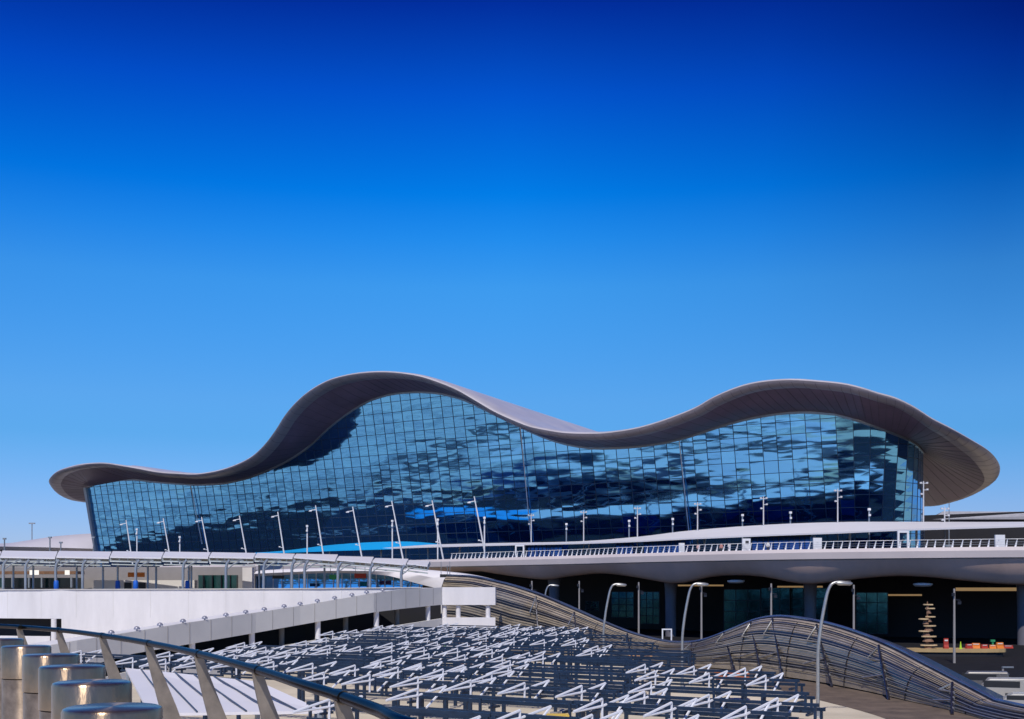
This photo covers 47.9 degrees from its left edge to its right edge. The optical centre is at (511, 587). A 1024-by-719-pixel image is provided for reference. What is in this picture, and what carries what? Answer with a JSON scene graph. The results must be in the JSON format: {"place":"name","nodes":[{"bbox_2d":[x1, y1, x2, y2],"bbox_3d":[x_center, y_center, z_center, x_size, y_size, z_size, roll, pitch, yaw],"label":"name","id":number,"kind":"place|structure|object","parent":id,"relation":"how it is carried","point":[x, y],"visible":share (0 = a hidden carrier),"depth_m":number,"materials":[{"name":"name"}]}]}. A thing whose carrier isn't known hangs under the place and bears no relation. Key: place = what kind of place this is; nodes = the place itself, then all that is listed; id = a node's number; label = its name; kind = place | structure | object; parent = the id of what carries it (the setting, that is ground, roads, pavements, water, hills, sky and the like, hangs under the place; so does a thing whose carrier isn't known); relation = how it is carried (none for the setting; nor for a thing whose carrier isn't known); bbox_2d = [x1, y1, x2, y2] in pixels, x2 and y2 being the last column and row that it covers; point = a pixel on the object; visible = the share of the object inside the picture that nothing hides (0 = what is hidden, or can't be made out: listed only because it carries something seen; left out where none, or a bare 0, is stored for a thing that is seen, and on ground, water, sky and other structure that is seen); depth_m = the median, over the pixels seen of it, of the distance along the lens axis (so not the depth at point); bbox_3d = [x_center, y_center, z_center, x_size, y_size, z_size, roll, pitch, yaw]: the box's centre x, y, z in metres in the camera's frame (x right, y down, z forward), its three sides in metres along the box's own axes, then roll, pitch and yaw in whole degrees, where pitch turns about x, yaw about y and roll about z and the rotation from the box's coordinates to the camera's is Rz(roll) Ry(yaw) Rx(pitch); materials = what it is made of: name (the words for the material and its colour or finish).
{"place":"outdoors","nodes":[
{"label":"outdoors","id":0,"kind":"place"},
{"bbox_2d":[106,658,912,718],"bbox_3d":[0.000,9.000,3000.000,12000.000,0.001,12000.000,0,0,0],"label":"ground","id":1,"kind":"structure","parent":0,"point":[834,711],"depth_m":91.33,"materials":[{"name":"concrete"}]},
{"bbox_2d":[0,534,95,566],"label":"pier building","id":2,"kind":"structure","parent":1,"relation":"on","point":[79,542],"depth_m":416.73,"materials":[{"name":"grey paint"}]},
{"bbox_2d":[71,650,167,702],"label":"shade frame","id":3,"kind":"object","parent":1,"relation":"on","point":[84,655],"visible":0.38,"depth_m":79.28,"materials":[{"name":"metal"}]},
{"bbox_2d":[115,656,234,718],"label":"shade frame","id":4,"kind":"object","parent":1,"relation":"on","point":[166,663],"visible":0.57,"depth_m":69.03,"materials":[{"name":"metal"}]},
{"bbox_2d":[156,651,264,718],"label":"shade frame","id":5,"kind":"object","parent":1,"relation":"on","point":[170,657],"visible":0.44,"depth_m":74.62,"materials":[{"name":"metal"}]},
{"bbox_2d":[125,668,322,718],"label":"seamed roof","id":6,"kind":"structure","parent":1,"relation":"on","point":[236,696],"depth_m":53.69,"materials":[{"name":"metal"}]},
{"bbox_2d":[176,648,282,666],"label":"shade frame","id":7,"kind":"object","parent":1,"relation":"on","point":[239,654],"visible":0.36,"depth_m":78.81,"materials":[{"name":"metal"}]},
{"bbox_2d":[0,587,495,680],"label":"parking structure","id":8,"kind":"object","parent":1,"relation":"on","point":[215,619],"visible":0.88,"depth_m":150.35,"materials":[{"name":"paint"}]},
{"bbox_2d":[0,550,430,588],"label":"walkway canopy","id":9,"kind":"object","parent":8,"relation":"attached to","point":[147,558],"visible":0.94,"depth_m":175.95,"materials":[{"name":"grey metal"}]},
{"bbox_2d":[216,645,315,699],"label":"shade frame","id":10,"kind":"object","parent":1,"relation":"on","point":[290,651],"visible":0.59,"depth_m":83.14,"materials":[{"name":"metal"}]},
{"bbox_2d":[226,641,317,701],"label":"shade frame","id":11,"kind":"object","parent":1,"relation":"on","point":[243,645],"visible":0.35,"depth_m":89.63,"materials":[{"name":"metal"}]},
{"bbox_2d":[210,658,347,716],"bbox_3d":[-13.318,6.492,64.525,8.600,4.838,3.338,0,0,31],"label":"shade frame","id":12,"kind":"object","parent":1,"relation":"on","point":[324,668],"visible":0.64,"depth_m":64.48,"materials":[{"name":"metal"}]},
{"bbox_2d":[249,654,373,688],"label":"shade frame","id":13,"kind":"object","parent":1,"relation":"on","point":[265,659],"visible":0.36,"depth_m":70.02,"materials":[{"name":"metal"}]},
{"bbox_2d":[267,650,384,718],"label":"shade frame","id":14,"kind":"object","parent":1,"relation":"on","point":[327,658],"visible":0.41,"depth_m":75.14,"materials":[{"name":"metal"}]},
{"bbox_2d":[289,640,385,698],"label":"shade frame","id":15,"kind":"object","parent":1,"relation":"on","point":[319,644],"visible":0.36,"depth_m":92.50,"materials":[{"name":"metal"}]},
{"bbox_2d":[310,637,402,693],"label":"shade frame","id":16,"kind":"object","parent":1,"relation":"on","point":[325,640],"visible":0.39,"depth_m":97.36,"materials":[{"name":"metal"}]},
{"bbox_2d":[318,630,401,646],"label":"shade frame","id":17,"kind":"object","parent":1,"relation":"on","point":[330,634],"visible":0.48,"depth_m":108.88,"materials":[{"name":"metal"}]},
{"bbox_2d":[308,648,421,706],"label":"shade frame","id":18,"kind":"object","parent":1,"relation":"on","point":[324,652],"visible":0.48,"depth_m":79.40,"materials":[{"name":"metal"}]},
{"bbox_2d":[312,644,418,706],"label":"shade frame","id":19,"kind":"object","parent":1,"relation":"on","point":[390,650],"visible":0.5,"depth_m":84.72,"materials":[{"name":"metal"}]},
{"bbox_2d":[335,634,420,690],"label":"shade frame","id":20,"kind":"object","parent":1,"relation":"on","point":[345,637],"visible":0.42,"depth_m":101.80,"materials":[{"name":"metal"}]},
{"bbox_2d":[303,670,458,718],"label":"shade frame","id":21,"kind":"object","parent":1,"relation":"on","point":[320,678],"visible":0.77,"depth_m":55.55,"materials":[{"name":"metal"}]},
{"bbox_2d":[346,629,423,678],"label":"shade frame","id":22,"kind":"object","parent":1,"relation":"on","point":[397,633],"visible":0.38,"depth_m":112.66,"materials":[{"name":"metal"}]},
{"bbox_2d":[292,695,499,718],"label":"shade frame","id":23,"kind":"object","parent":1,"relation":"on","point":[326,704],"visible":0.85,"depth_m":43.72,"materials":[{"name":"metal"}]},
{"bbox_2d":[369,626,436,636],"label":"shade frame","id":24,"kind":"object","parent":1,"relation":"on","point":[392,630],"visible":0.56,"depth_m":122.83,"materials":[{"name":"metal"}]},
{"bbox_2d":[329,663,480,718],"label":"shade frame","id":25,"kind":"object","parent":1,"relation":"on","point":[409,672],"visible":0.61,"depth_m":60.35,"materials":[{"name":"metal"}]},
{"bbox_2d":[375,641,477,707],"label":"shade frame","id":26,"kind":"object","parent":1,"relation":"on","point":[398,646],"visible":0.39,"depth_m":87.79,"materials":[{"name":"metal"}]},
{"bbox_2d":[358,660,498,709],"bbox_3d":[-5.085,6.625,65.061,8.600,4.838,3.338,0,0,30],"label":"shade frame","id":27,"kind":"object","parent":1,"relation":"on","point":[479,670],"visible":0.56,"depth_m":64.97,"materials":[{"name":"metal"}]},
{"bbox_2d":[370,654,498,709],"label":"shade frame","id":28,"kind":"object","parent":1,"relation":"on","point":[390,659],"visible":0.49,"depth_m":70.94,"materials":[{"name":"metal"}]},
{"bbox_2d":[391,634,478,681],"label":"shade frame","id":29,"kind":"object","parent":1,"relation":"on","point":[431,638],"visible":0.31,"depth_m":103.90,"materials":[{"name":"metal"}]},
{"bbox_2d":[394,640,485,655],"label":"shade frame","id":30,"kind":"object","parent":1,"relation":"on","point":[466,644],"visible":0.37,"depth_m":92.23,"materials":[{"name":"metal"}]},
{"bbox_2d":[415,632,499,674],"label":"shade frame","id":31,"kind":"object","parent":1,"relation":"on","point":[427,634],"visible":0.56,"depth_m":108.10,"materials":[{"name":"metal"}]},
{"bbox_2d":[416,637,505,695],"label":"shade frame","id":32,"kind":"object","parent":1,"relation":"on","point":[435,640],"visible":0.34,"depth_m":97.60,"materials":[{"name":"metal"}]},
{"bbox_2d":[406,645,518,711],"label":"shade frame","id":33,"kind":"object","parent":1,"relation":"on","point":[490,652],"visible":0.6,"depth_m":80.48,"materials":[{"name":"metal"}]},
{"bbox_2d":[412,652,532,711],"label":"shade frame","id":34,"kind":"object","parent":1,"relation":"on","point":[500,659],"visible":0.47,"depth_m":74.59,"materials":[{"name":"metal"}]},
{"bbox_2d":[386,685,583,716],"bbox_3d":[-1.480,6.586,46.788,8.600,4.838,3.338,0,0,31],"label":"shade frame","id":35,"kind":"object","parent":1,"relation":"on","point":[480,699],"visible":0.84,"depth_m":47.48,"materials":[{"name":"metal"}]},
{"bbox_2d":[468,631,544,653],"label":"shade frame","id":36,"kind":"object","parent":1,"relation":"on","point":[493,634],"visible":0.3,"depth_m":110.70,"materials":[{"name":"metal"}]},
{"bbox_2d":[472,634,565,681],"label":"shade frame","id":37,"kind":"object","parent":1,"relation":"on","point":[486,638],"visible":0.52,"depth_m":100.11,"materials":[{"name":"metal"}]},
{"bbox_2d":[472,644,580,712],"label":"shade frame","id":38,"kind":"object","parent":1,"relation":"on","point":[483,648],"visible":0.45,"depth_m":83.46,"materials":[{"name":"metal"}]},
{"bbox_2d":[443,677,626,716],"bbox_3d":[0.610,6.562,50.922,8.600,4.838,3.338,0,0,31],"label":"shade frame","id":39,"kind":"object","parent":1,"relation":"on","point":[538,690],"visible":0.68,"depth_m":51.18,"materials":[{"name":"metal"}]},
{"bbox_2d":[487,642,583,699],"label":"shade frame","id":40,"kind":"object","parent":1,"relation":"on","point":[530,647],"visible":0.28,"depth_m":87.88,"materials":[{"name":"metal"}]},
{"bbox_2d":[494,632,582,682],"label":"shade frame","id":41,"kind":"object","parent":1,"relation":"on","point":[504,635],"visible":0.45,"depth_m":104.03,"materials":[{"name":"metal"}]},
{"bbox_2d":[506,628,586,678],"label":"shade frame","id":42,"kind":"object","parent":1,"relation":"on","point":[551,630],"visible":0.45,"depth_m":113.68,"materials":[{"name":"metal"}]},
{"bbox_2d":[499,638,599,699],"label":"shade frame","id":43,"kind":"object","parent":1,"relation":"on","point":[561,644],"visible":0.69,"depth_m":92.53,"materials":[{"name":"metal"}]},
{"bbox_2d":[468,671,634,717],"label":"shade frame","id":44,"kind":"object","parent":1,"relation":"on","point":[509,679],"visible":0.48,"depth_m":56.38,"materials":[{"name":"metal"}]},
{"bbox_2d":[490,658,628,717],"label":"shade frame","id":45,"kind":"object","parent":1,"relation":"on","point":[567,668],"visible":0.52,"depth_m":66.33,"materials":[{"name":"metal"}]},
{"bbox_2d":[522,626,596,665],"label":"shade frame","id":46,"kind":"object","parent":1,"relation":"on","point":[555,629],"visible":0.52,"depth_m":123.07,"materials":[{"name":"metal"}]},
{"bbox_2d":[486,664,638,716],"bbox_3d":[2.295,6.570,60.652,8.600,4.838,3.338,0,0,30],"label":"shade frame","id":47,"kind":"object","parent":1,"relation":"on","point":[524,671],"visible":0.59,"depth_m":61.28,"materials":[{"name":"metal"}]},
{"bbox_2d":[512,651,635,718],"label":"shade frame","id":48,"kind":"object","parent":1,"relation":"on","point":[526,654],"visible":0.41,"depth_m":76.10,"materials":[{"name":"metal"}]},
{"bbox_2d":[544,631,632,684],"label":"shade frame","id":49,"kind":"object","parent":1,"relation":"on","point":[626,637],"visible":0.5,"depth_m":106.56,"materials":[{"name":"metal"}]},
{"bbox_2d":[524,653,658,718],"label":"shade frame","id":50,"kind":"object","parent":1,"relation":"on","point":[534,659],"visible":0.64,"depth_m":70.67,"materials":[{"name":"metal"}]},
{"bbox_2d":[490,705,699,718],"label":"shade frame","id":51,"kind":"object","parent":1,"relation":"on","point":[516,714],"visible":1,"depth_m":40.30,"materials":[{"name":"metal"}]},
{"bbox_2d":[560,637,658,693],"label":"shade frame","id":52,"kind":"object","parent":1,"relation":"on","point":[606,644],"visible":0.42,"depth_m":95.04,"materials":[{"name":"metal"}]},
{"bbox_2d":[602,583,626,666],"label":"street lamp","id":53,"kind":"object","parent":1,"relation":"on","point":[607,602],"visible":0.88,"depth_m":119.91,"materials":[{"name":"metal"}]},
{"bbox_2d":[575,648,695,718],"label":"shade frame","id":54,"kind":"object","parent":1,"relation":"on","point":[588,653],"visible":0.7,"depth_m":78.94,"materials":[{"name":"metal"}]},
{"bbox_2d":[582,644,695,699],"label":"shade frame","id":55,"kind":"object","parent":1,"relation":"on","point":[668,661],"visible":0.45,"depth_m":83.52,"materials":[{"name":"metal"}]},
{"bbox_2d":[572,694,798,718],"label":"shade frame","id":56,"kind":"object","parent":1,"relation":"on","point":[671,709],"visible":0.98,"depth_m":42.74,"materials":[{"name":"metal"}]},
{"bbox_2d":[680,582,708,685],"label":"street lamp","id":57,"kind":"object","parent":1,"relation":"on","point":[686,606],"visible":0.79,"depth_m":103.90,"materials":[{"name":"metal"}]},
{"bbox_2d":[624,662,780,718],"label":"shade frame","id":58,"kind":"object","parent":1,"relation":"on","point":[703,671],"visible":0.65,"depth_m":61.66,"materials":[{"name":"metal"}]},
{"bbox_2d":[632,668,804,700],"bbox_3d":[9.689,6.524,56.264,8.600,4.838,3.338,0,0,30],"label":"shade frame","id":59,"kind":"object","parent":1,"relation":"on","point":[708,678],"visible":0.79,"depth_m":56.44,"materials":[{"name":"metal"}]},
{"bbox_2d":[626,679,814,713],"bbox_3d":[8.884,6.682,51.386,8.600,4.838,3.338,0,0,30],"label":"shade frame","id":60,"kind":"object","parent":1,"relation":"on","point":[651,689],"visible":0.62,"depth_m":51.94,"materials":[{"name":"metal"}]},
{"bbox_2d":[617,688,825,718],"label":"shade frame","id":61,"kind":"object","parent":1,"relation":"on","point":[776,704],"visible":0.71,"depth_m":46.97,"materials":[{"name":"metal"}]},
{"bbox_2d":[442,574,1023,718],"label":"covered walkway","id":62,"kind":"structure","parent":1,"relation":"on","point":[786,645],"depth_m":113.22,"materials":[{"name":"grey metal"}]},
{"bbox_2d":[816,580,852,717],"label":"street lamp","id":63,"kind":"object","parent":1,"relation":"on","point":[845,583],"visible":0.93,"depth_m":79.90,"materials":[{"name":"metal"}]},
{"bbox_2d":[1003,692,1023,703],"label":"parked car","id":64,"kind":"object","parent":1,"relation":"on","point":[1017,697],"visible":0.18,"depth_m":82.39,"materials":[{"name":"white paint"}]},
{"bbox_2d":[0,0,1023,542],"label":"sky","id":65,"kind":"structure","parent":0,"point":[596,215],"materials":[{"name":"blue"}]},
{"bbox_2d":[49,371,999,566],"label":"terminal building","id":66,"kind":"structure","parent":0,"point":[368,446],"depth_m":289.06,"materials":[{"name":"blue glass"}]},
{"bbox_2d":[514,653,981,718],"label":"service path","id":67,"kind":"structure","parent":0,"point":[880,705],"depth_m":89.63,"materials":[{"name":"beige concrete"}]},
{"bbox_2d":[519,653,1023,676],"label":"forecourt pavement","id":68,"kind":"structure","parent":0,"point":[1016,671],"depth_m":128.71,"materials":[{"name":"concrete"}]},
{"bbox_2d":[962,671,1009,684],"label":"parked van","id":69,"kind":"object","parent":68,"relation":"on","point":[978,677],"visible":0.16,"depth_m":96.09,"materials":[{"name":"grey paint"}]},
{"bbox_2d":[981,677,1023,695],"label":"parked van","id":70,"kind":"object","parent":68,"relation":"on","point":[1002,686],"visible":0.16,"depth_m":89.08,"materials":[{"name":"white paint"}]},
{"bbox_2d":[624,628,1023,665],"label":"arrivals road","id":71,"kind":"structure","parent":0,"point":[1014,656],"depth_m":186.62,"materials":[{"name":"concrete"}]},
{"bbox_2d":[160,547,1023,644],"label":"road viaduct","id":72,"kind":"object","parent":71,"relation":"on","point":[809,569],"visible":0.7,"depth_m":190.56,"materials":[{"name":"concrete"}]},
{"bbox_2d":[0,567,255,588],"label":"arrivals building","id":73,"kind":"structure","parent":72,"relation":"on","point":[213,577],"depth_m":197.86,"materials":[{"name":"grey paint"}]},
{"bbox_2d":[0,578,80,587],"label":"window","id":74,"kind":"structure","parent":73,"relation":"in","point":[19,582],"depth_m":198.20,"materials":[{"name":"grey glass"}]},
{"bbox_2d":[94,580,197,588],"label":"white cabin","id":75,"kind":"object","parent":73,"relation":"on","point":[161,584],"visible":0.62,"depth_m":192.00,"materials":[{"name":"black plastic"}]},
{"bbox_2d":[198,575,237,588],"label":"window","id":76,"kind":"structure","parent":73,"relation":"in","point":[207,578],"depth_m":192.24,"materials":[{"name":"green glass"}]},
{"bbox_2d":[256,541,436,563],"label":"azure canopy","id":77,"kind":"object","parent":72,"relation":"on","point":[380,546],"visible":0.68,"depth_m":285.03,"materials":[{"name":"blue metal"}]},
{"bbox_2d":[526,544,569,556],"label":"entrance lobby","id":78,"kind":"object","parent":72,"relation":"on","point":[553,548],"visible":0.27,"depth_m":260.38,"materials":[{"name":"blue glass"}]},
{"bbox_2d":[615,542,638,553],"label":"entrance lobby","id":79,"kind":"object","parent":72,"relation":"on","point":[630,545],"visible":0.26,"depth_m":243.59,"materials":[{"name":"blue glass"}]},
{"bbox_2d":[644,539,691,552],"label":"entrance lobby","id":80,"kind":"object","parent":72,"relation":"on","point":[666,544],"visible":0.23,"depth_m":236.88,"materials":[{"name":"blue glass"}]},
{"bbox_2d":[358,522,1023,558],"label":"departures canopy","id":81,"kind":"object","parent":72,"relation":"on","point":[797,529],"visible":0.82,"depth_m":215.51,"materials":[{"name":"white metal"}]},
{"bbox_2d":[451,538,1023,558],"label":"deck railing","id":82,"kind":"object","parent":72,"relation":"on","point":[778,547],"visible":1,"depth_m":193.78,"materials":[{"name":"white metal"}]},
{"bbox_2d":[761,535,815,549],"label":"entrance lobby","id":83,"kind":"object","parent":72,"relation":"on","point":[804,540],"visible":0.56,"depth_m":220.28,"materials":[{"name":"blue glass"}]},
{"bbox_2d":[423,573,1016,638],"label":"arrivals hall","id":84,"kind":"structure","parent":71,"relation":"on","point":[891,606],"depth_m":213.58,"materials":[{"name":"black glass"}]},
{"bbox_2d":[254,567,490,587],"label":"glass pavilion","id":85,"kind":"structure","parent":84,"relation":"on","point":[379,578],"depth_m":194.67,"materials":[{"name":"white metal"}]},
{"bbox_2d":[585,601,598,610],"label":"window","id":86,"kind":"structure","parent":84,"relation":"in","point":[589,605],"depth_m":240.36,"materials":[{"name":"teal glass"}]},
{"bbox_2d":[611,592,633,617],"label":"window","id":87,"kind":"structure","parent":84,"relation":"in","point":[622,603],"depth_m":233.76,"materials":[{"name":"teal glass"}]},
{"bbox_2d":[640,592,659,623],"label":"window","id":88,"kind":"structure","parent":84,"relation":"in","point":[649,601],"depth_m":228.46,"materials":[{"name":"teal glass"}]},
{"bbox_2d":[723,589,759,630],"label":"window","id":89,"kind":"structure","parent":84,"relation":"in","point":[740,606],"depth_m":215.46,"materials":[{"name":"teal glass"}]},
{"bbox_2d":[760,588,789,616],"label":"window","id":90,"kind":"structure","parent":84,"relation":"in","point":[781,604],"depth_m":210.88,"materials":[{"name":"teal glass"}]},
{"bbox_2d":[791,588,827,620],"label":"window","id":91,"kind":"structure","parent":84,"relation":"in","point":[797,594],"depth_m":209.03,"materials":[{"name":"teal glass"}]},
{"bbox_2d":[856,592,887,633],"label":"window","id":92,"kind":"structure","parent":84,"relation":"in","point":[872,607],"depth_m":203.69,"materials":[{"name":"teal glass"}]},
{"bbox_2d":[951,589,960,662],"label":"floodlight pole","id":93,"kind":"object","parent":71,"relation":"on","point":[954,636],"visible":1,"depth_m":137.88,"materials":[{"name":"grey metal"}]},
{"bbox_2d":[907,648,1005,656],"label":"planter ledge","id":94,"kind":"object","parent":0,"point":[942,652],"visible":0.74,"depth_m":150.50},
{"bbox_2d":[918,601,936,648],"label":"tiered display","id":95,"kind":"object","parent":94,"relation":"on","point":[926,634],"visible":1,"depth_m":151.65,"materials":[{"name":"brown wood"}]},
{"bbox_2d":[924,511,1023,547],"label":"building","id":96,"kind":"structure","parent":0,"point":[1013,535],"depth_m":361.63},
{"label":"walkway","id":97,"kind":"structure","parent":0,"visible":0},
{"bbox_2d":[0,638,23,718],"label":"steel bollard","id":98,"kind":"object","parent":97,"relation":"on","point":[10,641],"visible":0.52,"depth_m":12.21,"materials":[{"name":"silver metal"}]},
{"bbox_2d":[1,645,51,718],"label":"steel bollard","id":99,"kind":"object","parent":97,"relation":"on","point":[11,677],"visible":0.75,"depth_m":10.69,"materials":[{"name":"silver metal"}]},
{"bbox_2d":[22,653,79,718],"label":"steel bollard","id":100,"kind":"object","parent":97,"relation":"on","point":[32,664],"visible":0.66,"depth_m":9.31,"materials":[{"name":"silver metal"}]},
{"bbox_2d":[38,664,105,718],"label":"steel bollard","id":101,"kind":"object","parent":97,"relation":"on","point":[49,676],"visible":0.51,"depth_m":7.92,"materials":[{"name":"silver metal"}]},
{"bbox_2d":[51,679,131,718],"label":"steel bollard","id":102,"kind":"object","parent":97,"relation":"on","point":[66,693],"visible":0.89,"depth_m":6.55,"materials":[{"name":"silver metal"}]},
{"bbox_2d":[61,702,162,718],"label":"steel bollard","id":103,"kind":"object","parent":97,"relation":"on","point":[126,710],"visible":1,"depth_m":5.17,"materials":[{"name":"silver metal"}]},
{"bbox_2d":[0,624,416,718],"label":"handrail","id":104,"kind":"object","parent":97,"relation":"on","point":[344,701],"visible":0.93,"depth_m":9.80,"materials":[{"name":"grey metal"}]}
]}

